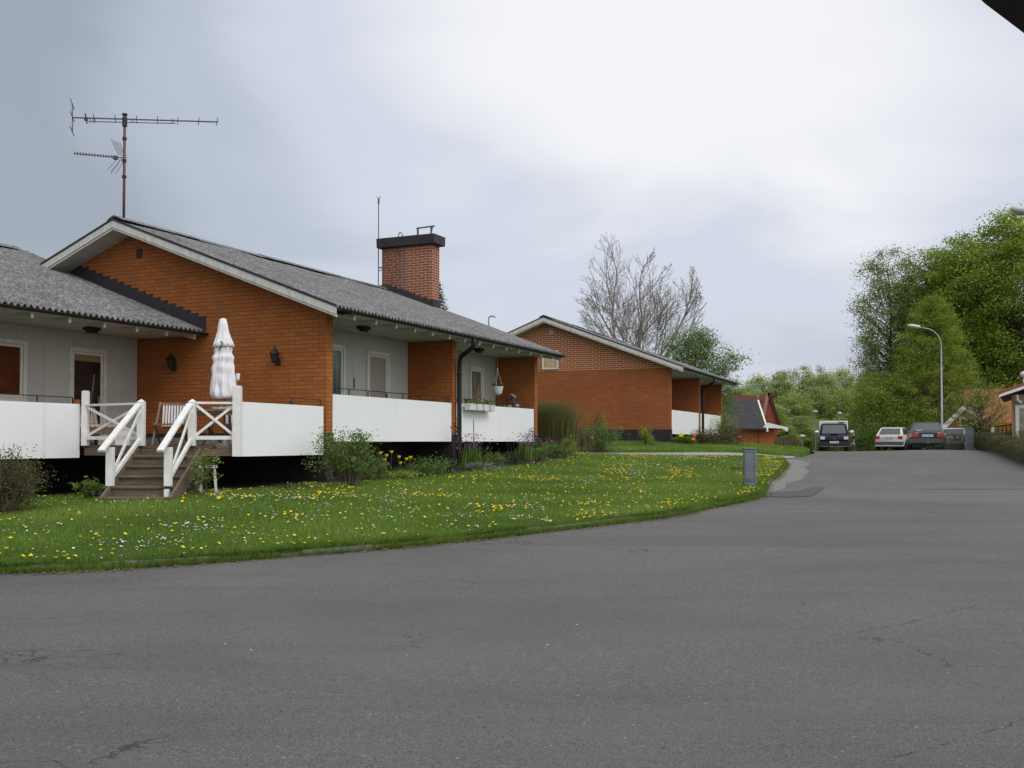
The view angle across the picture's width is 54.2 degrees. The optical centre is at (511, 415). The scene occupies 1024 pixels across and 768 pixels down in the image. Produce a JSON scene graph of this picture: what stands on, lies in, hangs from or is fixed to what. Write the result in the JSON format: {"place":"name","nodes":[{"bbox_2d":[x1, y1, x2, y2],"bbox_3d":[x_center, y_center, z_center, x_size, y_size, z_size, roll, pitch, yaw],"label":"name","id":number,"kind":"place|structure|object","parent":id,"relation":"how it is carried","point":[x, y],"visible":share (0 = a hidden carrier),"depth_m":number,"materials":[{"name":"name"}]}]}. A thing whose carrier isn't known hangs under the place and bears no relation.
{"place":"outdoors","nodes":[
{"label":"outdoors","id":0,"kind":"place"},
{"bbox_2d":[0,453,788,573],"bbox_3d":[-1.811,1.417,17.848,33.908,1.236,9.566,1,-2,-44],"label":"lawn","id":1,"kind":"structure","parent":0,"point":[75,562],"depth_m":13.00,"materials":[{"name":"green plant"}]},
{"bbox_2d":[1,450,44,509],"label":"garden bush","id":2,"kind":"object","parent":1,"relation":"on","point":[25,498],"visible":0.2,"depth_m":13.93,"materials":[{"name":"green plant"}]},
{"bbox_2d":[0,440,66,513],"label":"garden bush","id":3,"kind":"object","parent":1,"relation":"on","point":[6,482],"visible":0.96,"depth_m":13.54,"materials":[{"name":"green plant"}]},
{"bbox_2d":[69,476,104,499],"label":"rhododendron","id":4,"kind":"object","parent":1,"relation":"on","point":[91,486],"visible":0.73,"depth_m":14.79,"materials":[{"name":"green plant"}]},
{"bbox_2d":[94,403,201,500],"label":"stairs","id":5,"kind":"structure","parent":1,"relation":"on","point":[132,473],"depth_m":14.92,"materials":[{"name":"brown wood"}]},
{"bbox_2d":[185,448,223,495],"bbox_3d":[-4.598,0.868,14.933,0.455,0.756,0.588,-1,-2,31],"label":"shrub","id":6,"kind":"object","parent":1,"relation":"on","point":[203,463],"visible":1,"depth_m":14.92,"materials":[{"name":"green plant"}]},
{"bbox_2d":[301,424,388,486],"bbox_3d":[-2.862,0.704,17.071,1.500,1.109,1.101,1,-2,-20],"label":"flowering shrub","id":7,"kind":"object","parent":1,"relation":"on","point":[336,462],"visible":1,"depth_m":17.00,"materials":[{"name":"green plant"}]},
{"bbox_2d":[7,449,769,519],"bbox_3d":[3.185,1.319,30.021,10.479,1.161,40.508,-1,-2,21],"label":"daisy carpet","id":8,"kind":"object","parent":1,"relation":"on","point":[472,487],"visible":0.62,"depth_m":15.93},
{"bbox_2d":[22,445,783,507],"bbox_3d":[3.803,1.302,30.097,10.370,1.115,39.278,-1,-2,23],"label":"dandelion carpet","id":9,"kind":"object","parent":1,"relation":"on","point":[640,491],"visible":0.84,"depth_m":18.63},
{"bbox_2d":[742,448,756,484],"bbox_3d":[4.889,1.109,20.572,0.263,0.880,0.192,0,-2,6],"label":"cable cabinet","id":10,"kind":"object","parent":1,"relation":"on","point":[749,468],"visible":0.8,"depth_m":20.49,"materials":[{"name":"grey metal"}]},
{"bbox_2d":[0,450,1023,767],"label":"road","id":11,"kind":"structure","parent":0,"point":[532,652],"depth_m":6.87,"materials":[{"name":"grey asphalt"}]},
{"bbox_2d":[5,469,782,568],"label":"kerb","id":12,"kind":"structure","parent":11,"relation":"on","point":[306,550],"depth_m":11.28,"materials":[{"name":"concrete"}]},
{"bbox_2d":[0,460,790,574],"bbox_3d":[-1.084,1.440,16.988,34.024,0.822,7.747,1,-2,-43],"label":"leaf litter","id":13,"kind":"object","parent":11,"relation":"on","point":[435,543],"visible":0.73,"depth_m":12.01,"materials":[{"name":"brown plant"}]},
{"bbox_2d":[767,458,809,491],"bbox_3d":[7.388,1.479,26.455,1.033,0.474,14.733,0,-2,16],"label":"worn road edge","id":14,"kind":"object","parent":11,"relation":"on","point":[797,471],"visible":0.87,"depth_m":25.50,"materials":[{"name":"asphalt"}]},
{"bbox_2d":[764,487,824,496],"bbox_3d":[5.729,1.538,20.221,0.937,0.076,3.215,-1,-2,25],"label":"road patch","id":15,"kind":"object","parent":11,"relation":"on","point":[811,491],"visible":0.94,"depth_m":19.70,"materials":[{"name":"grey asphalt"}]},
{"bbox_2d":[814,421,853,450],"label":"camper pickup","id":16,"kind":"object","parent":11,"relation":"on","point":[833,433],"visible":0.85,"depth_m":53.55,"materials":[{"name":"blue paint"}]},
{"bbox_2d":[874,427,912,449],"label":"white hatchback","id":17,"kind":"object","parent":11,"relation":"on","point":[886,438],"visible":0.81,"depth_m":60.39,"materials":[{"name":"paint"}]},
{"bbox_2d":[907,324,942,428],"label":"street lamp","id":18,"kind":"object","parent":11,"relation":"on","point":[915,326],"visible":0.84,"depth_m":52.02,"materials":[{"name":"metal"}]},
{"bbox_2d":[904,422,946,449],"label":"blue sedan","id":19,"kind":"object","parent":11,"relation":"on","point":[924,433],"visible":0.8,"depth_m":49.67,"materials":[{"name":"paint"}]},
{"bbox_2d":[935,428,976,449],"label":"silver estate","id":20,"kind":"object","parent":11,"relation":"on","point":[955,431],"visible":0.06,"depth_m":54.59,"materials":[{"name":"paint"}]},
{"bbox_2d":[965,428,973,449],"bbox_3d":[17.595,0.908,38.483,0.288,0.870,0.232,0,-2,10],"label":"cable cabinet","id":21,"kind":"object","parent":11,"relation":"on","point":[969,438],"visible":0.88,"depth_m":38.38,"materials":[{"name":"grey metal"}]},
{"bbox_2d":[936,431,1023,463],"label":"hedge","id":22,"kind":"object","parent":11,"relation":"on","point":[1008,446],"visible":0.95,"depth_m":35.27,"materials":[{"name":"green plant"}]},
{"bbox_2d":[1010,205,1023,215],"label":"street lamp","id":23,"kind":"object","parent":11,"relation":"on","point":[1018,210],"visible":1,"depth_m":23.89,"materials":[{"name":"metal"}]},
{"bbox_2d":[0,0,1023,394],"label":"sky","id":24,"kind":"structure","parent":0,"point":[763,148],"materials":[{"name":"grey"}]},
{"bbox_2d":[573,452,794,457],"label":"garden path","id":25,"kind":"structure","parent":0,"point":[707,453],"depth_m":32.17,"materials":[{"name":"grey concrete"}]},
{"bbox_2d":[576,440,809,456],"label":"lawn","id":26,"kind":"structure","parent":0,"point":[803,453],"depth_m":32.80,"materials":[{"name":"green plant"}]},
{"bbox_2d":[574,426,598,452],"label":"garden bush","id":27,"kind":"object","parent":26,"relation":"on","point":[585,441],"visible":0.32,"depth_m":29.11,"materials":[{"name":"green plant"}]},
{"bbox_2d":[583,405,607,448],"bbox_3d":[2.627,0.398,31.285,0.835,1.424,0.646,0,-2,17],"label":"garden bush","id":28,"kind":"object","parent":26,"relation":"on","point":[600,423],"visible":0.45,"depth_m":31.21,"materials":[{"name":"green plant"}]},
{"bbox_2d":[580,422,628,451],"bbox_3d":[2.636,0.636,30.620,1.861,0.974,1.346,0,-2,0],"label":"garden bush","id":29,"kind":"object","parent":26,"relation":"on","point":[603,438],"visible":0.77,"depth_m":30.49,"materials":[{"name":"green plant"}]},
{"bbox_2d":[635,426,653,444],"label":"garden bush","id":30,"kind":"object","parent":26,"relation":"on","point":[644,435],"visible":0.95,"depth_m":34.16,"materials":[{"name":"green plant"}]},
{"bbox_2d":[672,435,695,443],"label":"garden bush","id":31,"kind":"object","parent":26,"relation":"on","point":[687,440],"visible":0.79,"depth_m":35.47,"materials":[{"name":"green plant"}]},
{"bbox_2d":[690,426,719,443],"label":"garden bush","id":32,"kind":"object","parent":26,"relation":"on","point":[703,437],"visible":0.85,"depth_m":36.52,"materials":[{"name":"green plant"}]},
{"bbox_2d":[695,426,737,445],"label":"garden bush","id":33,"kind":"object","parent":26,"relation":"on","point":[722,437],"visible":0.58,"depth_m":37.55,"materials":[{"name":"green plant"}]},
{"bbox_2d":[711,404,740,441],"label":"garden bush","id":34,"kind":"object","parent":26,"relation":"on","point":[723,423],"visible":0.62,"depth_m":41.98,"materials":[{"name":"green plant"}]},
{"bbox_2d":[712,423,753,443],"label":"garden bush","id":35,"kind":"object","parent":26,"relation":"on","point":[732,432],"visible":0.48,"depth_m":38.92,"materials":[{"name":"green plant"}]},
{"bbox_2d":[982,0,1023,32],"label":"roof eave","id":36,"kind":"object","parent":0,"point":[1011,12],"visible":1,"depth_m":3.98,"materials":[{"name":"brown wood"}]},
{"bbox_3d":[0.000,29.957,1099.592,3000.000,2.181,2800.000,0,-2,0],"label":"ground","id":37,"kind":"structure","parent":0,"visible":0},
{"bbox_2d":[0,243,208,493],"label":"row house","id":38,"kind":"structure","parent":37,"relation":"on","point":[46,349],"depth_m":18.22,"materials":[{"name":"tile"}]},
{"bbox_2d":[0,338,27,401],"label":"window","id":39,"kind":"structure","parent":38,"relation":"in","point":[13,356],"depth_m":17.28,"materials":[{"name":"paint"}]},
{"bbox_2d":[68,347,106,444],"bbox_3d":[-7.955,-0.345,18.730,0.065,1.810,0.870,-1,-2,24],"label":"door","id":40,"kind":"structure","parent":38,"relation":"in","point":[80,373],"depth_m":18.79,"materials":[{"name":"paint"}]},
{"bbox_2d":[3,197,565,482],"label":"row house","id":41,"kind":"structure","parent":37,"relation":"on","point":[402,361],"depth_m":19.99,"materials":[{"name":"orange brick"}]},
{"bbox_2d":[70,98,217,233],"bbox_3d":[-7.274,-4.880,19.752,3.062,2.590,0.644,0,-2,0],"label":"tv antenna","id":42,"kind":"object","parent":41,"relation":"on","point":[124,119],"visible":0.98,"depth_m":19.75,"materials":[{"name":"black metal"}]},
{"bbox_2d":[166,352,176,370],"bbox_3d":[-6.587,-1.041,19.376,0.228,0.364,0.181,1,-2,-43],"label":"wall lantern","id":43,"kind":"object","parent":41,"relation":"attached to","point":[171,359],"depth_m":19.32,"materials":[{"name":"black metal"}]},
{"bbox_2d":[269,346,280,365],"bbox_3d":[-4.337,-1.098,18.357,0.228,0.364,0.181,1,-2,-43],"label":"wall lantern","id":44,"kind":"object","parent":41,"relation":"attached to","point":[274,353],"depth_m":18.30,"materials":[{"name":"black metal"}]},
{"bbox_2d":[333,344,345,394],"bbox_3d":[-3.669,-0.760,20.081,0.065,1.370,1.070,-1,-2,24],"label":"window","id":45,"kind":"structure","parent":41,"relation":"in","point":[339,351],"depth_m":20.42,"materials":[{"name":"paint"}]},
{"bbox_2d":[366,350,391,442],"bbox_3d":[-2.897,-0.389,21.720,0.110,1.985,0.970,-1,-2,24],"label":"door","id":46,"kind":"structure","parent":41,"relation":"in","point":[377,363],"depth_m":21.74,"materials":[{"name":"paint"}]},
{"bbox_2d":[469,366,483,402],"bbox_3d":[-0.931,-0.342,26.110,0.065,1.850,0.810,-1,-2,24],"label":"window","id":47,"kind":"structure","parent":41,"relation":"in","point":[476,374],"depth_m":26.13,"materials":[{"name":"paint"}]},
{"bbox_2d":[464,398,494,411],"bbox_3d":[-0.738,-0.254,23.435,0.315,0.325,1.320,-1,-2,24],"label":"window box","id":48,"kind":"object","parent":41,"relation":"attached to","point":[477,405],"visible":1,"depth_m":23.28,"materials":[{"name":"white plastic"}]},
{"bbox_2d":[491,351,503,394],"bbox_3d":[-0.365,-1.061,25.200,0.314,1.100,0.310,0,-2,0],"label":"hanging basket","id":49,"kind":"object","parent":41,"relation":"hanging from","point":[497,388],"visible":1,"depth_m":25.11,"materials":[{"name":"white plastic"}]},
{"bbox_2d":[9,451,571,496],"bbox_3d":[-7.479,1.279,20.339,24.026,1.051,11.349,1,-2,-29],"label":"soil bed","id":50,"kind":"object","parent":37,"relation":"on","point":[236,484],"visible":0.08,"depth_m":18.53,"materials":[{"name":"brown soil"}]},
{"bbox_2d":[0,386,323,498],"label":"terrace","id":51,"kind":"structure","parent":50,"relation":"on","point":[50,430],"depth_m":16.12,"materials":[{"name":"white wood"}]},
{"bbox_2d":[80,407,115,444],"bbox_3d":[-7.898,0.183,17.762,0.644,0.702,1.860,-1,-2,24],"label":"garden chair","id":52,"kind":"object","parent":51,"relation":"on","point":[94,425],"visible":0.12,"depth_m":18.25,"materials":[{"name":"beige fabric"}]},
{"bbox_2d":[113,429,131,445],"bbox_3d":[-6.740,0.377,17.346,0.276,0.292,0.236,0,-2,-8],"label":"storage box","id":53,"kind":"object","parent":51,"relation":"on","point":[123,432],"visible":0.35,"depth_m":17.24,"materials":[{"name":"white plastic"}]},
{"bbox_2d":[151,402,187,445],"bbox_3d":[-5.937,0.147,17.435,0.528,0.788,0.618,0,-2,-6],"label":"garden chair","id":54,"kind":"object","parent":51,"relation":"on","point":[166,423],"visible":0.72,"depth_m":17.64,"materials":[{"name":"white wood"}]},
{"bbox_2d":[196,409,231,445],"bbox_3d":[-5.061,0.221,16.898,0.840,0.618,0.655,0,-2,-12],"label":"garden table","id":55,"kind":"object","parent":51,"relation":"on","point":[214,412],"visible":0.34,"depth_m":16.67,"materials":[{"name":"grey wood"}]},
{"bbox_2d":[201,404,231,445],"bbox_3d":[-5.093,0.155,17.732,0.528,0.788,0.618,-1,-2,25],"label":"garden chair","id":56,"kind":"object","parent":51,"relation":"on","point":[210,428],"visible":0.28,"depth_m":17.79,"materials":[{"name":"white wood"}]},
{"bbox_2d":[210,318,236,445],"bbox_3d":[-4.900,-0.568,16.998,0.467,2.165,0.466,-1,-1,0],"label":"parasol","id":57,"kind":"object","parent":51,"relation":"on","point":[223,381],"visible":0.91,"depth_m":16.87,"materials":[{"name":"white fabric"}]},
{"bbox_2d":[256,483,327,488],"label":"garden bush","id":58,"kind":"object","parent":50,"relation":"on","point":[289,485],"visible":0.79,"depth_m":16.48,"materials":[{"name":"green plant"}]},
{"bbox_2d":[282,481,354,487],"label":"garden bush","id":59,"kind":"object","parent":50,"relation":"on","point":[328,484],"visible":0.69,"depth_m":16.83,"materials":[{"name":"green plant"}]},
{"bbox_2d":[357,457,393,480],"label":"garden bush","id":60,"kind":"object","parent":50,"relation":"on","point":[381,468],"visible":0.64,"depth_m":18.51,"materials":[{"name":"green plant"}]},
{"bbox_2d":[380,469,424,479],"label":"garden bush","id":61,"kind":"object","parent":50,"relation":"on","point":[400,474],"visible":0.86,"depth_m":18.73,"materials":[{"name":"green plant"}]},
{"bbox_2d":[393,451,456,476],"bbox_3d":[-1.682,0.981,19.895,1.215,0.531,0.904,-1,-2,21],"label":"garden bush","id":62,"kind":"object","parent":50,"relation":"on","point":[427,467],"visible":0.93,"depth_m":19.82,"materials":[{"name":"green plant"}]},
{"bbox_2d":[437,457,466,473],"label":"garden bush","id":63,"kind":"object","parent":50,"relation":"on","point":[453,463],"visible":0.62,"depth_m":20.57,"materials":[{"name":"green plant"}]},
{"bbox_2d":[451,433,497,467],"bbox_3d":[-0.880,0.769,21.878,1.158,0.781,0.572,0,-2,0],"label":"honesty plant","id":64,"kind":"object","parent":50,"relation":"on","point":[474,456],"visible":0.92,"depth_m":21.85,"materials":[{"name":"green plant"}]},
{"bbox_2d":[461,461,504,470],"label":"garden bush","id":65,"kind":"object","parent":50,"relation":"on","point":[476,465],"visible":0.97,"depth_m":21.40,"materials":[{"name":"green plant"}]},
{"bbox_2d":[480,449,504,466],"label":"garden bush","id":66,"kind":"object","parent":50,"relation":"on","point":[496,460],"visible":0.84,"depth_m":22.54,"materials":[{"name":"green plant"}]},
{"bbox_2d":[497,449,529,463],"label":"garden bush","id":67,"kind":"object","parent":50,"relation":"on","point":[516,457],"visible":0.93,"depth_m":23.54,"materials":[{"name":"green plant"}]},
{"bbox_2d":[506,432,543,459],"bbox_3d":[0.331,0.760,24.580,0.865,0.690,0.636,-1,-2,32],"label":"honesty plant","id":68,"kind":"object","parent":50,"relation":"on","point":[525,451],"visible":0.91,"depth_m":24.53,"materials":[{"name":"green plant"}]},
{"bbox_2d":[531,446,552,460],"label":"garden bush","id":69,"kind":"object","parent":50,"relation":"on","point":[539,455],"visible":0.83,"depth_m":24.76,"materials":[{"name":"green plant"}]},
{"bbox_2d":[540,442,584,457],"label":"garden bush","id":70,"kind":"object","parent":50,"relation":"on","point":[555,449],"visible":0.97,"depth_m":25.91,"materials":[{"name":"green plant"}]},
{"bbox_2d":[537,398,589,452],"bbox_3d":[1.111,0.283,28.207,2.326,1.522,2.313,1,-2,-36],"label":"broom shrub","id":71,"kind":"object","parent":50,"relation":"on","point":[555,423],"visible":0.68,"depth_m":27.79,"materials":[{"name":"green plant"}]},
{"bbox_2d":[558,429,578,454],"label":"garden bush","id":72,"kind":"object","parent":50,"relation":"on","point":[568,442],"visible":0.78,"depth_m":27.15,"materials":[{"name":"green plant"}]},
{"bbox_2d":[507,315,737,442],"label":"row house","id":73,"kind":"structure","parent":37,"relation":"on","point":[631,389],"depth_m":36.70,"materials":[{"name":"orange brick"}]},
{"bbox_2d":[576,232,706,360],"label":"bare tree","id":74,"kind":"object","parent":37,"relation":"on","point":[640,333],"visible":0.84,"depth_m":57.83,"materials":[{"name":"grey plant"}]},
{"bbox_2d":[652,323,759,416],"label":"leafy tree","id":75,"kind":"object","parent":37,"relation":"on","point":[684,353],"visible":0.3,"depth_m":53.53,"materials":[{"name":"green plant"}]},
{"bbox_2d":[722,377,763,395],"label":"woodland tree","id":76,"kind":"object","parent":37,"relation":"on","point":[745,389],"visible":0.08,"depth_m":117.47,"materials":[{"name":"green plant"}]},
{"bbox_2d":[723,392,780,439],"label":"red house","id":77,"kind":"structure","parent":37,"relation":"on","point":[768,408],"depth_m":83.82,"materials":[{"name":"tile"}]},
{"bbox_2d":[722,400,787,444],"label":"garage","id":78,"kind":"structure","parent":37,"relation":"on","point":[750,420],"depth_m":71.99,"materials":[{"name":"black tile"}]},
{"bbox_2d":[743,372,775,398],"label":"woodland tree","id":79,"kind":"object","parent":37,"relation":"on","point":[757,380],"visible":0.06,"depth_m":123.50,"materials":[{"name":"green plant"}]},
{"bbox_2d":[774,404,791,432],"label":"woodland tree","id":80,"kind":"object","parent":37,"relation":"on","point":[780,409],"visible":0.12,"depth_m":99.44,"materials":[{"name":"green plant"}]},
{"bbox_2d":[758,369,809,419],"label":"woodland tree","id":81,"kind":"object","parent":37,"relation":"on","point":[780,388],"visible":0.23,"depth_m":119.43,"materials":[{"name":"green plant"}]},
{"bbox_2d":[774,438,795,446],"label":"board fence","id":82,"kind":"object","parent":37,"relation":"on","point":[785,442],"visible":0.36,"depth_m":70.97,"materials":[{"name":"brown wood"}]},
{"bbox_2d":[778,424,803,446],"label":"woodland tree","id":83,"kind":"object","parent":37,"relation":"on","point":[791,432],"visible":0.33,"depth_m":89.43,"materials":[{"name":"green plant"}]},
{"bbox_2d":[774,390,821,438],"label":"woodland tree","id":84,"kind":"object","parent":37,"relation":"on","point":[807,412],"visible":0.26,"depth_m":103.10,"materials":[{"name":"green plant"}]},
{"bbox_2d":[778,415,818,450],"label":"woodland tree","id":85,"kind":"object","parent":37,"relation":"on","point":[801,427],"visible":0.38,"depth_m":91.48,"materials":[{"name":"green plant"}]},
{"bbox_2d":[787,363,817,406],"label":"woodland tree","id":86,"kind":"object","parent":37,"relation":"on","point":[803,368],"visible":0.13,"depth_m":125.63,"materials":[{"name":"green plant"}]},
{"bbox_2d":[800,384,839,430],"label":"woodland tree","id":87,"kind":"object","parent":37,"relation":"on","point":[820,398],"visible":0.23,"depth_m":106.22,"materials":[{"name":"green plant"}]},
{"bbox_2d":[800,365,843,419],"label":"woodland tree","id":88,"kind":"object","parent":37,"relation":"on","point":[823,379],"visible":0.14,"depth_m":120.42,"materials":[{"name":"green plant"}]},
{"bbox_2d":[818,387,863,429],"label":"woodland tree","id":89,"kind":"object","parent":37,"relation":"on","point":[833,410],"visible":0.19,"depth_m":103.98,"materials":[{"name":"green plant"}]},
{"bbox_2d":[829,366,859,404],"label":"woodland tree","id":90,"kind":"object","parent":37,"relation":"on","point":[844,384],"visible":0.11,"depth_m":124.42,"materials":[{"name":"green plant"}]},
{"bbox_2d":[831,407,864,450],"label":"garden bush","id":91,"kind":"object","parent":37,"relation":"on","point":[835,448],"visible":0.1,"depth_m":69.82,"materials":[{"name":"green plant"}]},
{"bbox_2d":[839,408,895,450],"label":"garden bush","id":92,"kind":"object","parent":37,"relation":"on","point":[865,441],"visible":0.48,"depth_m":65.67,"materials":[{"name":"green plant"}]},
{"bbox_2d":[843,323,903,413],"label":"young tree","id":93,"kind":"object","parent":37,"relation":"on","point":[871,354],"visible":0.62,"depth_m":74.06,"materials":[{"name":"green plant"}]},
{"bbox_2d":[838,368,924,450],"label":"birch tree","id":94,"kind":"object","parent":37,"relation":"on","point":[878,402],"visible":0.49,"depth_m":67.53,"materials":[{"name":"green plant"}]},
{"bbox_2d":[841,243,942,450],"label":"beech tree","id":95,"kind":"object","parent":37,"relation":"on","point":[885,290],"visible":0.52,"depth_m":75.73,"materials":[{"name":"green plant"}]},
{"bbox_2d":[871,402,928,450],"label":"garden bush","id":96,"kind":"object","parent":37,"relation":"on","point":[889,420],"visible":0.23,"depth_m":65.88,"materials":[{"name":"green plant"}]},
{"bbox_2d":[862,293,988,449],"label":"birch tree","id":97,"kind":"object","parent":37,"relation":"on","point":[948,333],"visible":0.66,"depth_m":66.37,"materials":[{"name":"green plant"}]},
{"bbox_2d":[883,246,971,421],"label":"beech tree","id":98,"kind":"object","parent":37,"relation":"on","point":[916,275],"visible":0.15,"depth_m":77.61,"materials":[{"name":"green plant"}]},
{"bbox_2d":[887,228,1022,420],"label":"beech tree","id":99,"kind":"object","parent":37,"relation":"on","point":[936,254],"visible":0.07,"depth_m":75.27,"materials":[{"name":"green plant"}]},
{"bbox_2d":[916,199,1023,405],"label":"beech tree","id":100,"kind":"object","parent":37,"relation":"on","point":[1006,261],"visible":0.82,"depth_m":70.98,"materials":[{"name":"green plant"}]},
{"bbox_2d":[928,376,1011,433],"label":"birch tree","id":101,"kind":"object","parent":37,"relation":"on","point":[981,423],"visible":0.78,"depth_m":54.84,"materials":[{"name":"green plant"}]},
{"bbox_2d":[943,389,1011,432],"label":"orange brick house","id":102,"kind":"structure","parent":37,"relation":"on","point":[994,406],"depth_m":61.80,"materials":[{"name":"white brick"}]},
{"bbox_2d":[998,371,1023,437],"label":"tan house","id":103,"kind":"structure","parent":37,"relation":"on","point":[1015,394],"depth_m":36.89,"materials":[{"name":"brick"}]},
{"bbox_2d":[1015,405,1023,437],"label":"door","id":104,"kind":"structure","parent":103,"relation":"in","point":[1019,413],"depth_m":36.88,"materials":[{"name":"paint"}]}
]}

